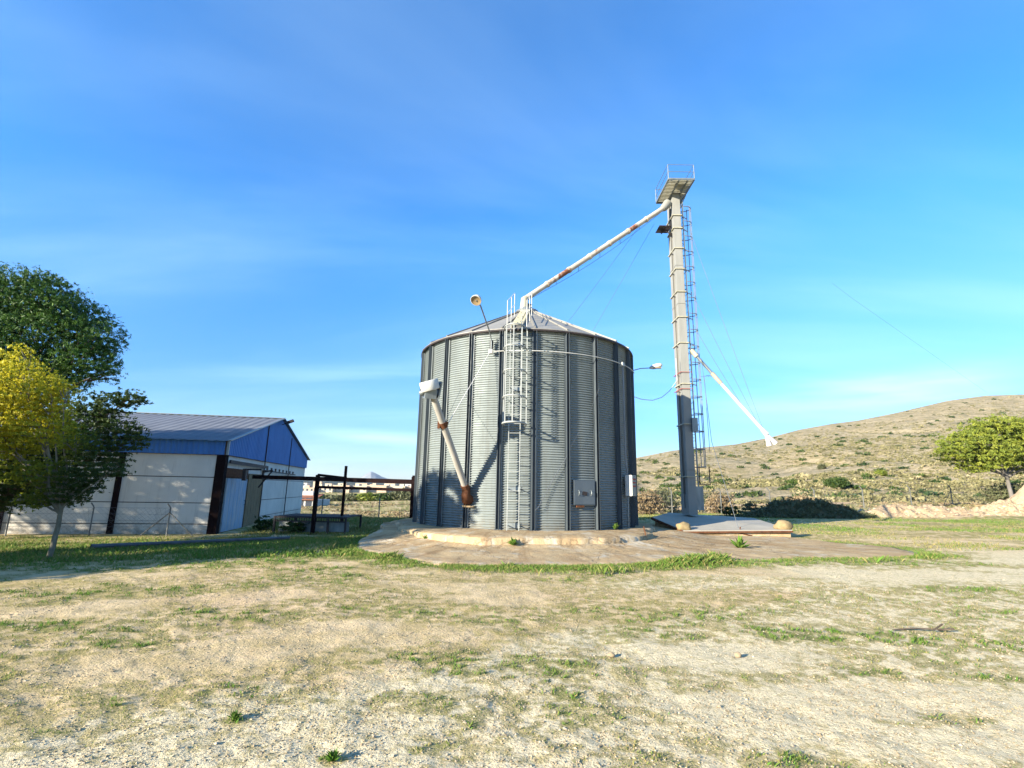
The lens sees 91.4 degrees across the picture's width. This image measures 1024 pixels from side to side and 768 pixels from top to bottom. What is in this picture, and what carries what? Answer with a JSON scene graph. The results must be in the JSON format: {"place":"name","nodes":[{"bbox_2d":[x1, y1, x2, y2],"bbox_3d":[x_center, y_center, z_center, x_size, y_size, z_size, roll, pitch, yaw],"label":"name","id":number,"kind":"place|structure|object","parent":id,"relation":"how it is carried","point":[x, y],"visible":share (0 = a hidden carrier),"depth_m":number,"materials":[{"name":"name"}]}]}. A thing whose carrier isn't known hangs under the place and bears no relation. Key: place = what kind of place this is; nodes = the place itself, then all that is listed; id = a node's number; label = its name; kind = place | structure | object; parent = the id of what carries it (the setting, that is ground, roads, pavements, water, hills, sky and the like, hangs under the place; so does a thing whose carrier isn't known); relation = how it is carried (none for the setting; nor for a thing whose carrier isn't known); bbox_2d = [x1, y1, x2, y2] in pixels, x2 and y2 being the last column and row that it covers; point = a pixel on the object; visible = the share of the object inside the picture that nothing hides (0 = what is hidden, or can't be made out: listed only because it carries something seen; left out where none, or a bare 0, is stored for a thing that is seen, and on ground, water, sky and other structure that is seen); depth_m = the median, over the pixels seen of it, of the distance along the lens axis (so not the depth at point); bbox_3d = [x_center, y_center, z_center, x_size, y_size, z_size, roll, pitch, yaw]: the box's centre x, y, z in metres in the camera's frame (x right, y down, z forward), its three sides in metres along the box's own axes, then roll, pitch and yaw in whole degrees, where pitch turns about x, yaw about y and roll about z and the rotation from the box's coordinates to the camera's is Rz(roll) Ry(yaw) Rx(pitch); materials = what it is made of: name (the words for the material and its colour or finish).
{"place":"outdoors","nodes":[
{"label":"outdoors","id":0,"kind":"place"},
{"bbox_2d":[0,534,365,562],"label":"lawn grass","id":1,"kind":"structure","parent":0,"point":[27,550],"depth_m":14.45,"materials":[{"name":"green plant"}]},
{"bbox_2d":[207,516,407,541],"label":"dry grass","id":2,"kind":"structure","parent":0,"point":[365,528],"depth_m":26.05,"materials":[{"name":"green plant"}]},
{"bbox_2d":[304,480,399,487],"bbox_3d":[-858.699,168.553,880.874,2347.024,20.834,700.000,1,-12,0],"label":"hills","id":3,"kind":"structure","parent":0,"point":[332,482],"depth_m":769.31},
{"bbox_2d":[361,472,387,478],"bbox_3d":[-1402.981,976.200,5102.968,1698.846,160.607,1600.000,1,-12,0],"label":"mountain","id":4,"kind":"structure","parent":0,"point":[372,475],"depth_m":4883.38,"materials":[{"name":"stone"}]},
{"bbox_2d":[0,492,1023,767],"bbox_3d":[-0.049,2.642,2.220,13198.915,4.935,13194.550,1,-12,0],"label":"ground","id":5,"kind":"structure","parent":0,"point":[104,608],"depth_m":4.71,"materials":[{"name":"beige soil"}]},
{"bbox_2d":[0,261,131,415],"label":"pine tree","id":6,"kind":"object","parent":5,"relation":"on","point":[21,307],"visible":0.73,"depth_m":20.40,"materials":[{"name":"green plant"}]},
{"bbox_2d":[0,342,135,557],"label":"young tree","id":7,"kind":"object","parent":5,"relation":"on","point":[28,400],"visible":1,"depth_m":12.76,"materials":[{"name":"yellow plant"}]},
{"bbox_2d":[0,387,154,514],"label":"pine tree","id":8,"kind":"object","parent":5,"relation":"on","point":[97,413],"visible":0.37,"depth_m":15.90,"materials":[{"name":"green plant"}]},
{"bbox_2d":[0,502,192,535],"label":"wire fence","id":9,"kind":"object","parent":5,"relation":"on","point":[93,507],"visible":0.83,"depth_m":22.88,"materials":[{"name":"grey metal"}]},
{"bbox_2d":[0,408,310,533],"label":"warehouse","id":10,"kind":"structure","parent":5,"relation":"on","point":[188,468],"depth_m":24.84,"materials":[{"name":"metal"}]},
{"bbox_2d":[219,478,247,531],"bbox_3d":[-14.755,6.406,26.683,0.192,2.642,3.015,3,-12,-10],"label":"door","id":11,"kind":"structure","parent":10,"relation":"in","point":[234,501],"depth_m":26.43,"materials":[{"name":"metal"}]},
{"bbox_2d":[90,536,289,547],"bbox_3d":[-11.437,5.854,18.554,0.150,0.305,6.702,-8,-15,36],"label":"long pipe","id":12,"kind":"object","parent":5,"relation":"on","point":[110,545],"visible":0.73,"depth_m":18.01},
{"bbox_2d":[227,709,242,720],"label":"weed","id":13,"kind":"object","parent":5,"relation":"on","point":[235,715],"visible":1,"depth_m":3.46,"materials":[{"name":"green plant"}]},
{"bbox_2d":[252,515,272,530],"bbox_3d":[-12.986,7.347,26.193,0.962,0.951,1.074,-8,-15,38],"label":"shrub","id":14,"kind":"object","parent":5,"relation":"on","point":[263,524],"visible":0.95,"depth_m":26.05,"materials":[{"name":"green plant"}]},
{"bbox_2d":[278,522,308,532],"bbox_3d":[-11.095,7.374,25.655,1.501,0.775,1.873,1,-12,0],"label":"shrub","id":15,"kind":"object","parent":5,"relation":"on","point":[294,526],"visible":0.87,"depth_m":25.16,"materials":[{"name":"green plant"}]},
{"bbox_2d":[303,485,313,490],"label":"town house","id":16,"kind":"structure","parent":5,"relation":"on","point":[307,488],"depth_m":283.43,"materials":[{"name":"grey paint"}]},
{"bbox_2d":[301,491,329,505],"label":"town house","id":17,"kind":"structure","parent":5,"relation":"on","point":[306,499],"depth_m":95.32,"materials":[{"name":"grey paint"}]},
{"bbox_2d":[305,498,311,505],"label":"window","id":18,"kind":"structure","parent":17,"relation":"in","point":[308,502],"depth_m":92.26,"materials":[{"name":"grey"}]},
{"bbox_2d":[272,513,361,533],"bbox_3d":[-10.196,7.449,26.495,3.719,0.968,2.690,1,-12,0],"label":"slatted table","id":19,"kind":"object","parent":5,"relation":"on","point":[333,526],"visible":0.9,"depth_m":25.51,"materials":[{"name":"metal"}]},
{"bbox_2d":[313,484,334,492],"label":"town house","id":20,"kind":"structure","parent":5,"relation":"on","point":[321,490],"depth_m":287.21,"materials":[{"name":"grey paint"}]},
{"bbox_2d":[241,466,414,534],"bbox_3d":[-8.839,5.946,25.320,10.922,3.651,2.424,-3,-13,20],"label":"conveyor frame","id":21,"kind":"object","parent":5,"relation":"on","point":[317,479],"visible":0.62,"depth_m":24.88,"materials":[{"name":"black metal"}]},
{"bbox_2d":[323,747,341,761],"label":"weed","id":22,"kind":"object","parent":5,"relation":"on","point":[331,756],"visible":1,"depth_m":2.96,"materials":[{"name":"green plant"}]},
{"bbox_2d":[325,494,345,500],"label":"olive tree","id":23,"kind":"object","parent":5,"relation":"on","point":[336,497],"visible":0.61,"depth_m":125.19,"materials":[{"name":"green plant"}]},
{"bbox_2d":[333,483,353,492],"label":"town house","id":24,"kind":"structure","parent":5,"relation":"on","point":[341,490],"depth_m":291.20,"materials":[{"name":"grey paint"}]},
{"bbox_2d":[341,493,360,500],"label":"olive tree","id":25,"kind":"object","parent":5,"relation":"on","point":[351,496],"visible":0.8,"depth_m":125.05,"materials":[{"name":"green plant"}]},
{"bbox_2d":[301,494,408,517],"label":"wire fence","id":26,"kind":"object","parent":5,"relation":"on","point":[378,512],"visible":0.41,"depth_m":41.85,"materials":[{"name":"grey metal"}]},
{"bbox_2d":[351,484,368,492],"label":"town house","id":27,"kind":"structure","parent":5,"relation":"on","point":[359,491],"depth_m":295.04,"materials":[{"name":"grey"}]},
{"bbox_2d":[356,492,375,500],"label":"olive tree","id":28,"kind":"object","parent":5,"relation":"on","point":[367,497],"visible":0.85,"depth_m":125.09,"materials":[{"name":"green plant"}]},
{"bbox_2d":[367,483,387,492],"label":"town house","id":29,"kind":"structure","parent":5,"relation":"on","point":[377,486],"depth_m":299.36,"materials":[{"name":"grey paint"}]},
{"bbox_2d":[373,492,396,500],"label":"olive tree","id":30,"kind":"object","parent":5,"relation":"on","point":[384,497],"visible":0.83,"depth_m":125.23,"materials":[{"name":"green plant"}]},
{"bbox_2d":[388,484,405,492],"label":"town house","id":31,"kind":"structure","parent":5,"relation":"on","point":[402,486],"depth_m":303.32,"materials":[{"name":"grey paint"}]},
{"bbox_2d":[387,487,410,500],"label":"olive tree","id":32,"kind":"object","parent":5,"relation":"on","point":[401,495],"visible":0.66,"depth_m":125.45,"materials":[{"name":"green plant"}]},
{"bbox_2d":[0,563,1023,767],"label":"soil clods","id":33,"kind":"object","parent":5,"relation":"on","point":[552,751],"visible":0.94,"depth_m":4.19,"materials":[{"name":"beige soil"}]},
{"bbox_2d":[395,518,654,544],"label":"concrete plinth","id":34,"kind":"structure","parent":5,"relation":"on","point":[492,536],"depth_m":14.48,"materials":[{"name":"beige concrete"}]},
{"bbox_2d":[412,293,638,530],"bbox_3d":[0.599,1.012,20.927,8.859,9.190,8.920,9,-14,-35],"label":"grain silo","id":35,"kind":"object","parent":34,"relation":"on","point":[518,420],"visible":0.94,"depth_m":16.97,"materials":[{"name":"metal"}]},
{"bbox_2d":[419,378,474,506],"bbox_3d":[-1.897,1.894,15.483,0.673,3.804,2.974,-5,-13,27],"label":"grain auger","id":36,"kind":"object","parent":35,"relation":"attached to","point":[428,390],"visible":1,"depth_m":15.26,"materials":[{"name":"paint"}]},
{"bbox_2d":[448,354,488,422],"bbox_3d":[-1.353,0.056,16.170,0.020,2.619,1.677,-10,-16,43],"label":"stay cable","id":37,"kind":"object","parent":35,"relation":"attached to","point":[468,388],"visible":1,"depth_m":16.07,"materials":[{"name":"grey metal"}]},
{"bbox_2d":[470,295,492,348],"bbox_3d":[-0.997,-2.031,16.446,0.357,1.409,1.718,-2,-12,13],"label":"floodlight","id":38,"kind":"object","parent":35,"relation":"on","point":[475,300],"visible":1,"depth_m":15.96,"materials":[{"name":"white paint"}]},
{"bbox_2d":[537,455,567,508],"bbox_3d":[1.283,3.150,16.080,1.133,1.812,0.029,4,-12,-13],"label":"chain","id":39,"kind":"object","parent":35,"relation":"hanging from","point":[552,480],"visible":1,"depth_m":16.11,"materials":[{"name":"grey metal"}]},
{"bbox_2d":[572,480,594,506],"bbox_3d":[2.374,3.592,16.364,0.830,0.870,0.142,7,-13,-24],"label":"hatch door","id":40,"kind":"structure","parent":35,"relation":"in","point":[583,490],"depth_m":16.34,"materials":[{"name":"metal"}]},
{"bbox_2d":[568,227,638,321],"bbox_3d":[4.188,-5.014,23.525,4.569,6.351,0.013,5,-13,-19],"label":"guy wire","id":41,"kind":"object","parent":35,"relation":"attached to","point":[605,272],"visible":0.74,"depth_m":23.74,"materials":[{"name":"grey metal"}]},
{"bbox_2d":[593,228,651,329],"bbox_3d":[5.036,-4.462,24.740,4.166,7.299,0.013,-1,-12,9],"label":"guy wire","id":42,"kind":"object","parent":35,"relation":"attached to","point":[622,279],"visible":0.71,"depth_m":24.81,"materials":[{"name":"grey metal"}]},
{"bbox_2d":[625,475,636,495],"bbox_3d":[4.237,3.607,17.752,0.285,0.720,0.400,-7,-14,34],"label":"control box","id":43,"kind":"object","parent":35,"relation":"attached to","point":[630,485],"visible":1,"depth_m":17.62,"materials":[{"name":"white paint"}]},
{"bbox_2d":[630,363,661,371],"bbox_3d":[5.336,-0.647,19.915,1.303,0.388,0.255,1,-12,0],"label":"floodlight","id":44,"kind":"object","parent":35,"relation":"attached to","point":[657,366],"visible":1,"depth_m":19.87,"materials":[{"name":"metal"}]},
{"bbox_2d":[635,363,676,400],"bbox_3d":[6.271,-0.356,22.052,4.126,2.404,0.125,13,-16,-43],"label":"power cable","id":45,"kind":"object","parent":35,"relation":"attached to","point":[667,392],"visible":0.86,"depth_m":22.56,"materials":[{"name":"grey plastic"}]},
{"bbox_2d":[607,652,614,657],"bbox_3d":[0.979,2.668,4.928,0.073,0.051,0.052,1,-12,0],"label":"stone","id":46,"kind":"object","parent":5,"relation":"on","point":[611,654],"visible":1,"depth_m":4.91,"materials":[{"name":"beige stone"}]},
{"bbox_2d":[357,520,920,566],"bbox_3d":[2.506,5.830,18.575,16.141,0.915,14.932,5,-12,-18],"label":"concrete apron","id":47,"kind":"object","parent":5,"relation":"on","point":[389,537],"visible":0.33,"depth_m":13.49,"materials":[{"name":"beige concrete"}]},
{"bbox_2d":[506,537,518,544],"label":"weed","id":48,"kind":"object","parent":47,"relation":"on","point":[512,541],"visible":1,"depth_m":13.44,"materials":[{"name":"green plant"}]},
{"bbox_2d":[676,522,691,529],"bbox_3d":[6.456,5.361,18.809,0.554,0.352,0.392,1,-12,0],"label":"boulder","id":49,"kind":"object","parent":47,"relation":"on","point":[683,526],"visible":0.9,"depth_m":18.66,"materials":[{"name":"stone"}]},
{"bbox_2d":[651,513,792,536],"bbox_3d":[8.702,6.131,21.099,5.680,1.072,5.450,1,-12,0],"label":"pit cover","id":50,"kind":"object","parent":47,"relation":"on","point":[712,525],"visible":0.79,"depth_m":19.94,"materials":[{"name":"metal"}]},
{"bbox_2d":[655,164,710,514],"bbox_3d":[8.476,-2.396,23.900,2.311,16.790,2.172,1,-12,0],"label":"bucket elevator","id":51,"kind":"object","parent":50,"relation":"on","point":[674,191],"visible":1,"depth_m":24.12,"materials":[{"name":"paint"}]},
{"bbox_2d":[520,199,671,307],"bbox_3d":[4.241,-6.241,23.612,8.196,7.182,0.440,5,-13,-19],"label":"grain spout","id":52,"kind":"object","parent":51,"relation":"attached to","point":[666,204],"visible":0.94,"depth_m":23.32,"materials":[{"name":"paint"}]},
{"bbox_2d":[692,323,738,399],"bbox_3d":[9.667,-1.006,23.641,1.938,4.067,0.017,-2,-12,15],"label":"support wire","id":53,"kind":"object","parent":51,"relation":"attached to","point":[715,362],"visible":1,"depth_m":23.63,"materials":[{"name":"grey metal"}]},
{"bbox_2d":[691,291,754,417],"bbox_3d":[9.969,-1.446,23.668,2.482,6.496,0.017,-2,-12,15],"label":"support wire","id":54,"kind":"object","parent":51,"relation":"attached to","point":[722,354],"visible":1,"depth_m":23.65,"materials":[{"name":"grey metal"}]},
{"bbox_2d":[689,229,761,424],"bbox_3d":[10.154,-2.953,23.959,2.624,10.188,0.017,-2,-12,15],"label":"support wire","id":55,"kind":"object","parent":51,"relation":"attached to","point":[725,328],"visible":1,"depth_m":23.86,"materials":[{"name":"grey metal"}]},
{"bbox_2d":[689,349,777,445],"bbox_3d":[10.191,0.544,23.146,3.541,4.674,0.316,-1,-12,11],"label":"hanging spout","id":56,"kind":"object","parent":51,"relation":"attached to","point":[769,439],"visible":1,"depth_m":22.97,"materials":[{"name":"white metal"}]},
{"bbox_2d":[701,358,737,525],"bbox_3d":[8.724,2.177,21.503,0.297,7.577,3.022,0,-12,3],"label":"guy wire","id":57,"kind":"object","parent":50,"relation":"on","point":[713,447],"visible":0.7,"depth_m":21.30,"materials":[{"name":"grey metal"}]},
{"bbox_2d":[773,520,792,529],"bbox_3d":[10.274,5.385,18.945,0.590,0.454,0.495,6,-13,-23],"label":"boulder","id":58,"kind":"object","parent":50,"relation":"on","point":[783,525],"visible":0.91,"depth_m":18.82,"materials":[{"name":"stone"}]},
{"bbox_2d":[729,535,750,547],"bbox_3d":[6.629,4.569,14.483,0.700,0.419,0.609,1,-12,0],"label":"weed","id":59,"kind":"object","parent":47,"relation":"on","point":[739,543],"visible":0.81,"depth_m":14.46,"materials":[{"name":"green plant"}]},
{"bbox_2d":[305,501,984,517],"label":"field scrub","id":60,"kind":"object","parent":5,"relation":"on","point":[866,505],"visible":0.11,"depth_m":59.69,"materials":[{"name":"green plant"}]},
{"bbox_2d":[301,501,989,517],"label":"dry tufts","id":61,"kind":"object","parent":5,"relation":"on","point":[680,509],"visible":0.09,"depth_m":60.91,"materials":[{"name":"plant"}]},
{"bbox_2d":[319,535,975,576],"bbox_3d":[3.368,4.683,14.025,18.907,0.647,9.708,1,-12,0],"label":"grass strip","id":62,"kind":"object","parent":5,"relation":"on","point":[695,560],"depth_m":11.03,"materials":[{"name":"green plant"}]},
{"bbox_2d":[638,488,664,514],"bbox_3d":[10.788,9.418,40.089,2.838,2.246,3.090,1,-12,0],"label":"shrub","id":63,"kind":"object","parent":5,"relation":"on","point":[645,509],"visible":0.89,"depth_m":39.43,"materials":[{"name":"beige plant"}]},
{"bbox_2d":[639,487,681,513],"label":"shrub","id":64,"kind":"object","parent":5,"relation":"on","point":[667,498],"visible":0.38,"depth_m":43.56,"materials":[{"name":"green plant"}]},
{"bbox_2d":[704,489,735,512],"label":"shrub","id":65,"kind":"object","parent":5,"relation":"on","point":[712,502],"visible":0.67,"depth_m":41.88,"materials":[{"name":"beige plant"}]},
{"bbox_2d":[717,502,741,516],"bbox_3d":[12.233,7.207,28.184,1.006,1.131,1.415,10,-15,-36],"label":"shrub","id":66,"kind":"object","parent":5,"relation":"on","point":[729,512],"visible":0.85,"depth_m":28.06,"materials":[{"name":"green plant"}]},
{"bbox_2d":[735,652,741,657],"bbox_3d":[2.261,2.707,5.000,0.064,0.056,0.061,-4,-13,23],"label":"stone","id":67,"kind":"object","parent":5,"relation":"on","point":[738,655],"visible":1,"depth_m":4.98,"materials":[{"name":"beige stone"}]},
{"bbox_2d":[741,501,757,512],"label":"shrub","id":68,"kind":"object","parent":5,"relation":"on","point":[747,506],"visible":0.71,"depth_m":34.73,"materials":[{"name":"green plant"}]},
{"bbox_2d":[784,492,817,500],"bbox_3d":[22.868,9.524,39.871,4.246,1.842,2.770,9,-14,-32],"label":"shrub","id":69,"kind":"object","parent":5,"relation":"on","point":[799,496],"visible":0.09,"depth_m":39.61,"materials":[{"name":"beige plant"}]},
{"bbox_2d":[748,502,861,518],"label":"brush bank","id":70,"kind":"structure","parent":5,"relation":"on","point":[794,509],"depth_m":31.74,"materials":[{"name":"green plant"}]},
{"bbox_2d":[736,496,879,518],"bbox_3d":[19.108,8.141,32.640,9.299,1.632,3.481,1,-12,0],"label":"bank scrub","id":71,"kind":"object","parent":70,"relation":"on","point":[842,509],"visible":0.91,"depth_m":31.86,"materials":[{"name":"green plant"}]},
{"bbox_2d":[641,485,985,512],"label":"wire fence","id":72,"kind":"object","parent":5,"relation":"on","point":[769,497],"visible":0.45,"depth_m":44.12,"materials":[{"name":"grey metal"}]},
{"bbox_2d":[892,624,954,630],"bbox_3d":[4.957,2.949,6.058,0.723,0.076,0.109,1,-12,0],"label":"dead branch","id":73,"kind":"object","parent":5,"relation":"on","point":[937,627],"visible":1,"depth_m":6.04,"materials":[{"name":"wood"}]},
{"bbox_2d":[857,504,996,517],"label":"earth berm","id":74,"kind":"structure","parent":5,"relation":"on","point":[884,509],"depth_m":34.30,"materials":[{"name":"beige soil"}]},
{"bbox_2d":[858,498,1023,516],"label":"berm stones","id":75,"kind":"object","parent":74,"relation":"on","point":[1003,508],"visible":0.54,"depth_m":34.68,"materials":[{"name":"beige stone"}]},
{"bbox_2d":[929,413,1023,497],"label":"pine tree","id":76,"kind":"object","parent":5,"relation":"on","point":[984,455],"visible":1,"depth_m":45.95,"materials":[{"name":"green plant"}]},
{"bbox_2d":[968,480,1023,503],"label":"shrub","id":77,"kind":"object","parent":5,"relation":"on","point":[999,493],"visible":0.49,"depth_m":48.32,"materials":[{"name":"green plant"}]},
{"bbox_2d":[970,498,1023,515],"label":"earth berm","id":78,"kind":"structure","parent":5,"relation":"on","point":[1003,503],"depth_m":34.94,"materials":[{"name":"beige soil"}]},
{"bbox_2d":[1010,485,1023,504],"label":"sand heap","id":79,"kind":"object","parent":5,"relation":"on","point":[1017,497],"visible":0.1,"depth_m":36.96,"materials":[{"name":"beige sand"}]},
{"bbox_2d":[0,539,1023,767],"bbox_3d":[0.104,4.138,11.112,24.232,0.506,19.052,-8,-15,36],"label":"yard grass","id":80,"kind":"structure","parent":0,"point":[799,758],"depth_m":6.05,"materials":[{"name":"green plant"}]},
{"bbox_2d":[0,0,1023,479],"label":"sky","id":81,"kind":"structure","parent":0,"point":[281,205],"materials":[{"name":"blue"}]},
{"bbox_2d":[638,502,849,506],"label":"dirt track","id":82,"kind":"structure","parent":0,"point":[764,504],"depth_m":66.69,"materials":[{"name":"beige soil"}]},
{"bbox_2d":[636,394,1023,502],"bbox_3d":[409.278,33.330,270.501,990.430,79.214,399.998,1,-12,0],"label":"hill","id":83,"kind":"structure","parent":0,"point":[754,468],"depth_m":203.78,"materials":[{"name":"beige soil"}]},
{"bbox_2d":[816,463,826,469],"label":"shrub","id":84,"kind":"object","parent":83,"relation":"on","point":[821,466],"visible":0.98,"depth_m":151.45,"materials":[{"name":"green plant"}]},
{"bbox_2d":[636,396,1023,505],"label":"hill scrub","id":85,"kind":"object","parent":83,"relation":"on","point":[979,480],"visible":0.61,"depth_m":113.89,"materials":[{"name":"plant"}]},
{"bbox_2d":[637,398,1023,500],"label":"hill bushes","id":86,"kind":"object","parent":83,"relation":"on","point":[867,475],"visible":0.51,"depth_m":113.16,"materials":[{"name":"green plant"}]},
{"bbox_2d":[820,475,849,488],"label":"shrub","id":87,"kind":"object","parent":83,"relation":"on","point":[840,482],"visible":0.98,"depth_m":87.26,"materials":[{"name":"green plant"}]},
{"bbox_2d":[874,469,887,475],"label":"shrub","id":88,"kind":"object","parent":83,"relation":"on","point":[882,472],"visible":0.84,"depth_m":113.92,"materials":[{"name":"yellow plant"}]},
{"bbox_2d":[638,513,1023,550],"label":"field grass","id":89,"kind":"structure","parent":0,"point":[974,521],"depth_m":22.92,"materials":[{"name":"green plant"}]}
]}

